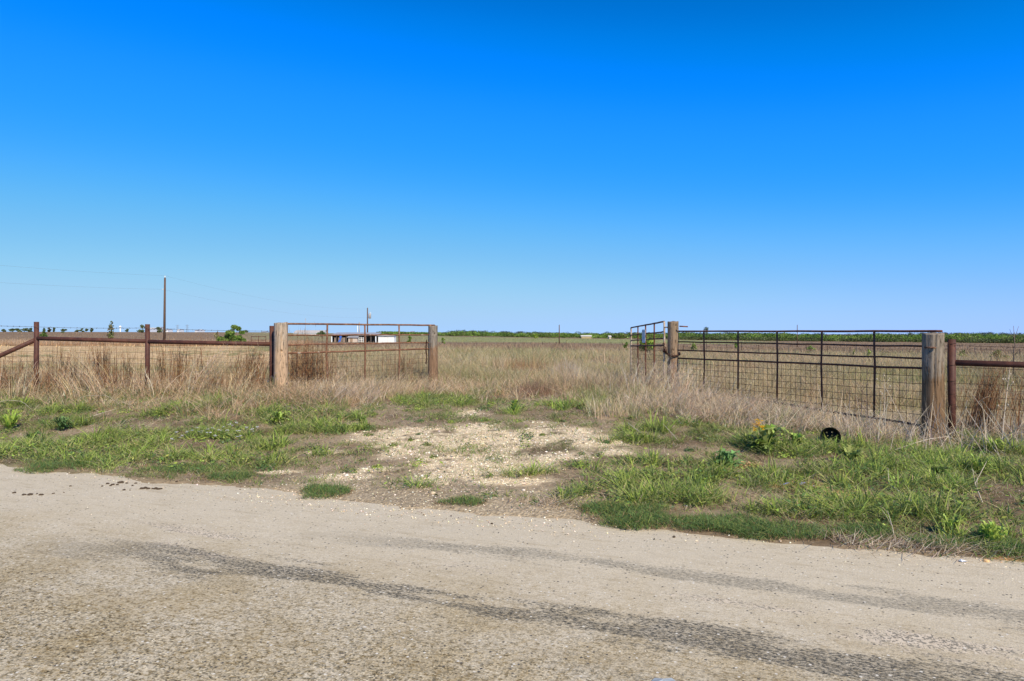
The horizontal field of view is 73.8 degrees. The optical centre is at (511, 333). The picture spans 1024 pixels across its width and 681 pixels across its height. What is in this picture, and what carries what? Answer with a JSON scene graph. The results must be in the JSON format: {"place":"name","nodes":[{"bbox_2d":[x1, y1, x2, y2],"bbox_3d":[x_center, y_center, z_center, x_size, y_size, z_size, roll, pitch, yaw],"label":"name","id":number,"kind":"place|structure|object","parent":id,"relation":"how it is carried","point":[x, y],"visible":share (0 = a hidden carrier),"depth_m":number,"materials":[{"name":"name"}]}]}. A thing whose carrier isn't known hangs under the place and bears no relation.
{"place":"outdoors","nodes":[
{"label":"outdoors","id":0,"kind":"place"},
{"bbox_2d":[0,338,313,345],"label":"field edge grass","id":1,"kind":"structure","parent":0,"point":[15,342],"depth_m":82.01,"materials":[{"name":"beige plant"}]},
{"bbox_2d":[301,346,682,420],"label":"entrance grass","id":2,"kind":"structure","parent":0,"point":[609,409],"depth_m":13.22,"materials":[{"name":"beige plant"}]},
{"bbox_2d":[0,464,1023,680],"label":"road","id":3,"kind":"structure","parent":0,"point":[284,593],"depth_m":4.12,"materials":[{"name":"beige asphalt"}]},
{"bbox_2d":[652,678,674,680],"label":"plastic scrap","id":4,"kind":"object","parent":3,"relation":"on","point":[663,679],"visible":1,"depth_m":3.13,"materials":[{"name":"white plastic"}]},
{"bbox_2d":[0,332,1023,562],"bbox_3d":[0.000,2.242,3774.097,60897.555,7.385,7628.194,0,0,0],"label":"ground","id":5,"kind":"structure","parent":0,"point":[368,496],"depth_m":8.61,"materials":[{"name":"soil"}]},
{"bbox_2d":[0,409,21,427],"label":"weed","id":6,"kind":"object","parent":5,"relation":"on","point":[9,421],"visible":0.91,"depth_m":10.72,"materials":[{"name":"green plant"}]},
{"bbox_2d":[22,430,41,438],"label":"weed","id":7,"kind":"object","parent":5,"relation":"on","point":[33,433],"visible":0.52,"depth_m":9.77,"materials":[{"name":"green plant"}]},
{"bbox_2d":[39,328,47,336],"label":"bush","id":8,"kind":"object","parent":5,"relation":"on","point":[43,334],"visible":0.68,"depth_m":129.95,"materials":[{"name":"green plant"}]},
{"bbox_2d":[51,416,73,430],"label":"weed","id":9,"kind":"object","parent":5,"relation":"on","point":[62,423],"visible":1,"depth_m":10.50,"materials":[{"name":"green plant"}]},
{"bbox_2d":[106,321,113,337],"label":"tree","id":10,"kind":"object","parent":5,"relation":"on","point":[111,331],"visible":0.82,"depth_m":94.80,"materials":[{"name":"green plant"}]},
{"bbox_2d":[0,322,273,390],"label":"pipe fence","id":11,"kind":"object","parent":5,"relation":"on","point":[147,341],"visible":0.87,"depth_m":14.26,"materials":[{"name":"brown metal"}]},
{"bbox_2d":[137,324,144,332],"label":"skyline tree","id":12,"kind":"object","parent":5,"relation":"on","point":[141,331],"visible":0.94,"depth_m":329.43,"materials":[{"name":"green plant"}]},
{"bbox_2d":[163,276,165,339],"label":"utility pole","id":13,"kind":"object","parent":5,"relation":"on","point":[164,322],"visible":0.91,"depth_m":94.88,"materials":[{"name":"brown wood"}]},
{"bbox_2d":[170,422,258,439],"bbox_3d":[-4.225,1.411,9.807,1.123,0.159,1.079,0,0,0],"label":"wildflower patch","id":14,"kind":"object","parent":5,"relation":"on","point":[214,436],"visible":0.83,"depth_m":9.66,"materials":[{"name":"green plant"}]},
{"bbox_2d":[217,325,246,341],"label":"mesquite tree","id":15,"kind":"object","parent":5,"relation":"on","point":[230,336],"visible":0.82,"depth_m":83.73,"materials":[{"name":"green plant"}]},
{"bbox_2d":[266,411,293,423],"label":"weed","id":16,"kind":"object","parent":5,"relation":"on","point":[277,416],"visible":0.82,"depth_m":10.52,"materials":[{"name":"green plant"}]},
{"bbox_2d":[273,322,288,391],"bbox_3d":[-4.739,0.647,14.001,0.306,1.779,0.305,0,0,0],"label":"wooden post","id":17,"kind":"object","parent":5,"relation":"on","point":[281,349],"visible":0.77,"depth_m":13.88,"materials":[{"name":"brown wood"}]},
{"bbox_2d":[288,323,434,385],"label":"farm gate","id":18,"kind":"structure","parent":17,"relation":"attached to","point":[364,343],"depth_m":15.33,"materials":[{"name":"metal"}]},
{"bbox_2d":[425,339,427,363],"bbox_3d":[-2.111,0.448,16.830,0.060,0.615,0.068,0,0,0],"label":"chain","id":19,"kind":"object","parent":18,"relation":"hanging from","point":[426,351],"visible":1,"depth_m":16.82,"materials":[{"name":"metal"}]},
{"bbox_2d":[294,330,325,333],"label":"long barn","id":20,"kind":"structure","parent":5,"relation":"on","point":[308,331],"depth_m":327.95,"materials":[{"name":"white metal"}]},
{"bbox_2d":[316,330,325,337],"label":"skyline tree","id":21,"kind":"object","parent":5,"relation":"on","point":[321,333],"visible":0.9,"depth_m":209.65,"materials":[{"name":"green plant"}]},
{"bbox_2d":[347,336,359,341],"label":"hut","id":22,"kind":"object","parent":5,"relation":"on","point":[353,338],"visible":0.91,"depth_m":149.20,"materials":[{"name":"beige"}]},
{"bbox_2d":[331,332,381,341],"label":"open shed","id":23,"kind":"structure","parent":5,"relation":"on","point":[345,338],"depth_m":168.09,"materials":[{"name":"metal"}]},
{"bbox_2d":[356,416,366,423],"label":"weed","id":24,"kind":"object","parent":5,"relation":"on","point":[362,419],"visible":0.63,"depth_m":10.21,"materials":[{"name":"green plant"}]},
{"bbox_2d":[367,308,370,331],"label":"utility pole","id":25,"kind":"object","parent":5,"relation":"on","point":[369,314],"visible":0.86,"depth_m":184.84,"materials":[{"name":"brown wood"}]},
{"bbox_2d":[378,335,395,342],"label":"storage shed","id":26,"kind":"structure","parent":5,"relation":"on","point":[384,338],"depth_m":138.80,"materials":[{"name":"white paint"}]},
{"bbox_2d":[428,325,437,382],"bbox_3d":[-1.966,0.682,16.998,0.264,1.789,0.260,0,0,0],"label":"wooden post","id":27,"kind":"object","parent":5,"relation":"on","point":[433,350],"visible":0.73,"depth_m":16.89,"materials":[{"name":"brown wood"}]},
{"bbox_2d":[0,396,1021,659],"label":"gravel","id":28,"kind":"structure","parent":5,"relation":"on","point":[436,458],"depth_m":8.07,"materials":[{"name":"beige gravel"}]},
{"bbox_2d":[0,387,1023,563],"bbox_3d":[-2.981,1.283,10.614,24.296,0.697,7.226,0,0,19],"label":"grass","id":29,"kind":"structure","parent":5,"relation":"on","point":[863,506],"depth_m":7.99,"materials":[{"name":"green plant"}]},
{"bbox_2d":[0,332,1023,411],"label":"field grass","id":30,"kind":"structure","parent":5,"relation":"on","point":[557,351],"depth_m":21.94,"materials":[{"name":"beige plant"}]},
{"bbox_2d":[0,322,1023,434],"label":"tall dead grass","id":31,"kind":"structure","parent":5,"relation":"on","point":[249,373],"depth_m":14.01,"materials":[{"name":"beige plant"}]},
{"bbox_2d":[510,399,519,410],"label":"weed","id":32,"kind":"object","parent":5,"relation":"on","point":[514,404],"visible":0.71,"depth_m":11.17,"materials":[{"name":"green plant"}]},
{"bbox_2d":[10,452,1023,557],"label":"grass mats","id":33,"kind":"object","parent":5,"relation":"on","point":[731,524],"depth_m":5.67,"materials":[{"name":"green plant"}]},
{"bbox_2d":[454,341,622,344],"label":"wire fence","id":34,"kind":"object","parent":5,"relation":"on","point":[542,343],"visible":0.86,"depth_m":110.11,"materials":[{"name":"metal"}]},
{"bbox_2d":[64,364,1023,564],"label":"dead stem piles","id":35,"kind":"object","parent":5,"relation":"on","point":[899,542],"visible":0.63,"depth_m":8.79,"materials":[{"name":"brown plant"}]},
{"bbox_2d":[580,335,591,337],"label":"farm building","id":36,"kind":"structure","parent":5,"relation":"on","point":[586,336],"depth_m":377.50,"materials":[{"name":"white metal"}]},
{"bbox_2d":[639,338,652,352],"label":"bush","id":37,"kind":"object","parent":5,"relation":"on","point":[649,342],"visible":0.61,"depth_m":47.80,"materials":[{"name":"green plant"}]},
{"bbox_2d":[657,415,667,433],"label":"weed","id":38,"kind":"object","parent":5,"relation":"on","point":[662,425],"visible":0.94,"depth_m":9.42,"materials":[{"name":"green plant"}]},
{"bbox_2d":[667,321,678,389],"bbox_3d":[3.587,0.690,15.199,0.261,1.954,0.261,0,0,0],"label":"wooden post","id":39,"kind":"object","parent":5,"relation":"on","point":[673,340],"visible":0.52,"depth_m":15.10,"materials":[{"name":"brown wood"}]},
{"bbox_2d":[630,321,667,384],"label":"farm gate","id":40,"kind":"structure","parent":39,"relation":"attached to","point":[659,355],"depth_m":17.40,"materials":[{"name":"metal"}]},
{"bbox_2d":[642,330,644,342],"bbox_3d":[3.364,0.060,17.445,0.008,0.335,0.420,0,0,0],"label":"notice sign","id":41,"kind":"object","parent":40,"relation":"attached to","point":[643,336],"visible":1,"depth_m":17.45,"materials":[{"name":"blue metal"}]},
{"bbox_2d":[663,342,680,356],"bbox_3d":[3.556,0.353,15.155,0.404,0.322,0.248,0,0,0],"label":"chain","id":42,"kind":"object","parent":39,"relation":"attached to","point":[670,354],"visible":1,"depth_m":15.13,"materials":[{"name":"brown metal"}]},
{"bbox_2d":[379,330,1023,342],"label":"woodland","id":43,"kind":"object","parent":5,"relation":"on","point":[984,337],"visible":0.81,"depth_m":390.87,"materials":[{"name":"green plant"}]},
{"bbox_2d":[711,448,745,466],"bbox_3d":[2.425,1.395,7.637,0.378,0.201,0.353,0,0,0],"label":"thistle","id":44,"kind":"object","parent":5,"relation":"on","point":[729,456],"visible":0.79,"depth_m":7.59,"materials":[{"name":"green plant"}]},
{"bbox_2d":[744,419,788,449],"bbox_3d":[3.090,1.244,8.319,0.487,0.403,0.503,0,0,0],"label":"yellow wildflower","id":45,"kind":"object","parent":5,"relation":"on","point":[767,432],"visible":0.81,"depth_m":8.28,"materials":[{"name":"green plant"}]},
{"bbox_2d":[787,432,805,445],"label":"weed","id":46,"kind":"object","parent":5,"relation":"on","point":[798,438],"visible":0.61,"depth_m":8.40,"materials":[{"name":"green plant"}]},
{"bbox_2d":[783,482,827,495],"bbox_3d":[2.856,1.503,6.566,0.372,0.086,0.429,0,0,0],"label":"wildflower patch","id":47,"kind":"object","parent":5,"relation":"on","point":[811,488],"visible":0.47,"depth_m":6.58,"materials":[{"name":"green plant"}]},
{"bbox_2d":[820,427,840,443],"bbox_3d":[4.034,1.293,8.650,0.240,0.240,0.248,0,0,24],"label":"plant pot","id":48,"kind":"object","parent":5,"relation":"on","point":[836,432],"visible":0.63,"depth_m":8.69,"materials":[{"name":"black plastic"}]},
{"bbox_2d":[683,341,1012,354],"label":"wire fence","id":49,"kind":"object","parent":5,"relation":"on","point":[827,348],"visible":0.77,"depth_m":53.72,"materials":[{"name":"metal"}]},
{"bbox_2d":[836,444,866,462],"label":"weed","id":50,"kind":"object","parent":5,"relation":"on","point":[849,451],"visible":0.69,"depth_m":7.65,"materials":[{"name":"green plant"}]},
{"bbox_2d":[859,367,867,422],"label":"dead stalk","id":51,"kind":"object","parent":5,"relation":"on","point":[866,391],"visible":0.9,"depth_m":10.80,"materials":[{"name":"beige plant"}]},
{"bbox_2d":[857,382,871,424],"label":"dead stalk","id":52,"kind":"object","parent":5,"relation":"on","point":[862,399],"visible":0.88,"depth_m":10.59,"materials":[{"name":"beige plant"}]},
{"bbox_2d":[876,375,890,427],"bbox_3d":[5.417,1.031,9.917,0.197,0.901,0.947,0,0,26],"label":"dead stalk","id":53,"kind":"object","parent":5,"relation":"on","point":[882,393],"visible":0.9,"depth_m":10.23,"materials":[{"name":"beige plant"}]},
{"bbox_2d":[879,494,930,505],"bbox_3d":[3.511,1.513,6.171,0.409,0.075,0.338,0,0,0],"label":"wildflower patch","id":54,"kind":"object","parent":5,"relation":"on","point":[897,499],"visible":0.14,"depth_m":6.22,"materials":[{"name":"green plant"}]},
{"bbox_2d":[921,332,945,440],"bbox_3d":[6.165,0.942,9.999,0.311,1.929,0.309,0,0,0],"label":"wooden post","id":55,"kind":"object","parent":5,"relation":"on","point":[933,372],"visible":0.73,"depth_m":9.89,"materials":[{"name":"grey wood"}]},
{"bbox_2d":[678,326,942,426],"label":"farm gate","id":56,"kind":"structure","parent":55,"relation":"attached to","point":[874,367],"depth_m":11.82,"materials":[{"name":"metal"}]},
{"bbox_2d":[896,436,974,449],"bbox_3d":[5.266,1.390,8.711,1.160,0.110,0.372,0,0,-10],"label":"dead stalk","id":57,"kind":"object","parent":5,"relation":"on","point":[932,438],"visible":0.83,"depth_m":8.66,"materials":[{"name":"beige plant"}]},
{"bbox_2d":[927,464,952,476],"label":"weed","id":58,"kind":"object","parent":5,"relation":"on","point":[938,468],"visible":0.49,"depth_m":7.01,"materials":[{"name":"green plant"}]},
{"bbox_2d":[931,513,967,532],"bbox_3d":[3.453,1.500,5.384,0.246,0.158,0.218,0,0,33],"label":"weed","id":59,"kind":"object","parent":5,"relation":"on","point":[953,521],"visible":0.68,"depth_m":5.37,"materials":[{"name":"green plant"}]},
{"bbox_2d":[972,461,986,502],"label":"dead stalk","id":60,"kind":"object","parent":5,"relation":"on","point":[976,481],"visible":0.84,"depth_m":6.67,"materials":[{"name":"beige plant"}]},
{"bbox_2d":[964,454,996,473],"bbox_3d":[5.052,1.415,7.349,0.346,0.211,0.356,0,0,0],"label":"weed","id":61,"kind":"object","parent":5,"relation":"on","point":[977,463],"visible":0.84,"depth_m":7.33,"materials":[{"name":"green plant"}]},
{"bbox_2d":[965,402,997,454],"bbox_3d":[6.227,1.232,8.983,0.084,0.647,0.842,0,0,8],"label":"dead stalk","id":62,"kind":"object","parent":5,"relation":"on","point":[982,433],"visible":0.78,"depth_m":9.08,"materials":[{"name":"beige plant"}]},
{"bbox_2d":[946,339,1023,440],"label":"pipe fence","id":63,"kind":"object","parent":5,"relation":"on","point":[952,362],"visible":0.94,"depth_m":9.90,"materials":[{"name":"metal"}]},
{"bbox_2d":[976,437,1007,450],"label":"weed","id":64,"kind":"object","parent":5,"relation":"on","point":[996,442],"visible":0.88,"depth_m":8.83,"materials":[{"name":"green plant"}]},
{"bbox_2d":[978,521,1007,542],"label":"weed","id":65,"kind":"object","parent":5,"relation":"on","point":[991,530],"visible":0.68,"depth_m":5.09,"materials":[{"name":"green plant"}]},
{"bbox_2d":[990,350,1010,358],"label":"bush","id":66,"kind":"object","parent":5,"relation":"on","point":[997,351],"visible":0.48,"depth_m":41.93,"materials":[{"name":"green plant"}]},
{"bbox_2d":[997,369,1013,443],"bbox_3d":[6.706,1.004,9.294,0.609,1.079,0.148,0,0,-34],"label":"dead stalk","id":67,"kind":"object","parent":5,"relation":"on","point":[1005,401],"visible":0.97,"depth_m":9.27,"materials":[{"name":"beige plant"}]},
{"bbox_2d":[1010,326,1021,375],"bbox_3d":[16.231,0.572,21.994,0.308,1.661,0.104,0,0,24],"label":"sapling","id":68,"kind":"object","parent":5,"relation":"on","point":[1014,354],"visible":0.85,"depth_m":21.99,"materials":[{"name":"plant"}]},
{"bbox_2d":[0,363,1023,450],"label":"dry grass","id":69,"kind":"structure","parent":0,"point":[719,403],"depth_m":12.29,"materials":[{"name":"beige plant"}]},
{"bbox_2d":[0,0,1023,333],"label":"sky","id":70,"kind":"structure","parent":0,"point":[595,166],"materials":[{"name":"blue"}]}
]}

